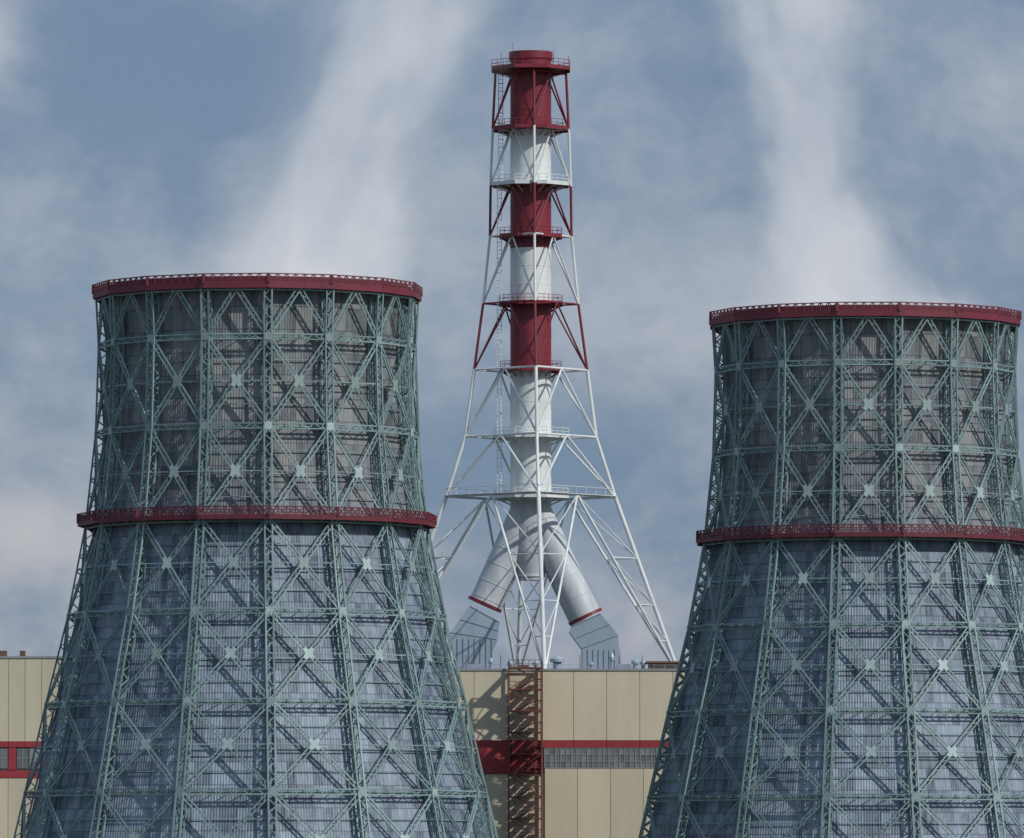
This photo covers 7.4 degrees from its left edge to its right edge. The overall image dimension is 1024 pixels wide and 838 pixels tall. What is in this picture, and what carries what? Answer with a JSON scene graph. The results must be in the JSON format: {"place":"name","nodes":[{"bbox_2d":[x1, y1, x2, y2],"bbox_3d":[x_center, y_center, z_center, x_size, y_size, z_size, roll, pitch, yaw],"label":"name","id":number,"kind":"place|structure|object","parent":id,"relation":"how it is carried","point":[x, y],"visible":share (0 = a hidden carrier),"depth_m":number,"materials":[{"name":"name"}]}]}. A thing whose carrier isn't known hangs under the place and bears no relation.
{"place":"outdoors","nodes":[
{"label":"outdoors","id":0,"kind":"place"},
{"bbox_2d":[0,651,685,837],"bbox_3d":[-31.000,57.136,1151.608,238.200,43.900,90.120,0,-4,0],"label":"power plant building","id":1,"kind":"structure","parent":0,"point":[602,730],"depth_m":1109.07,"materials":[{"name":"metal"}]},
{"bbox_2d":[422,50,675,668],"bbox_3d":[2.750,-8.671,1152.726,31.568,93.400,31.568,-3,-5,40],"label":"lattice chimney","id":2,"kind":"object","parent":1,"relation":"on","point":[532,542],"visible":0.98,"depth_m":1150.03,"materials":[{"name":"white metal"}]},
{"bbox_2d":[0,0,1023,668],"label":"sky","id":3,"kind":"structure","parent":0,"point":[725,154],"materials":[{"name":"blue"}]},
{"bbox_2d":[508,660,542,837],"bbox_3d":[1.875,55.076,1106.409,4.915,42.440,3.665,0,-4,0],"label":"steel stair tower","id":4,"kind":"structure","parent":0,"point":[525,753],"depth_m":1105.30,"materials":[{"name":"brown metal"}]},
{"label":"ground","id":5,"kind":"structure","parent":0,"visible":0},
{"bbox_2d":[13,273,497,837],"bbox_3d":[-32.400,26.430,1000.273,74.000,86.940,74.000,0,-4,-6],"label":"cooling tower","id":6,"kind":"structure","parent":5,"relation":"on","point":[253,647],"depth_m":982.83,"materials":[{"name":"grey metal"}]},
{"bbox_2d":[638,302,1023,837],"bbox_3d":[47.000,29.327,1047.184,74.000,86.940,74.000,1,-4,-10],"label":"cooling tower","id":7,"kind":"structure","parent":5,"relation":"on","point":[854,667],"depth_m":1029.48,"materials":[{"name":"grey metal"}]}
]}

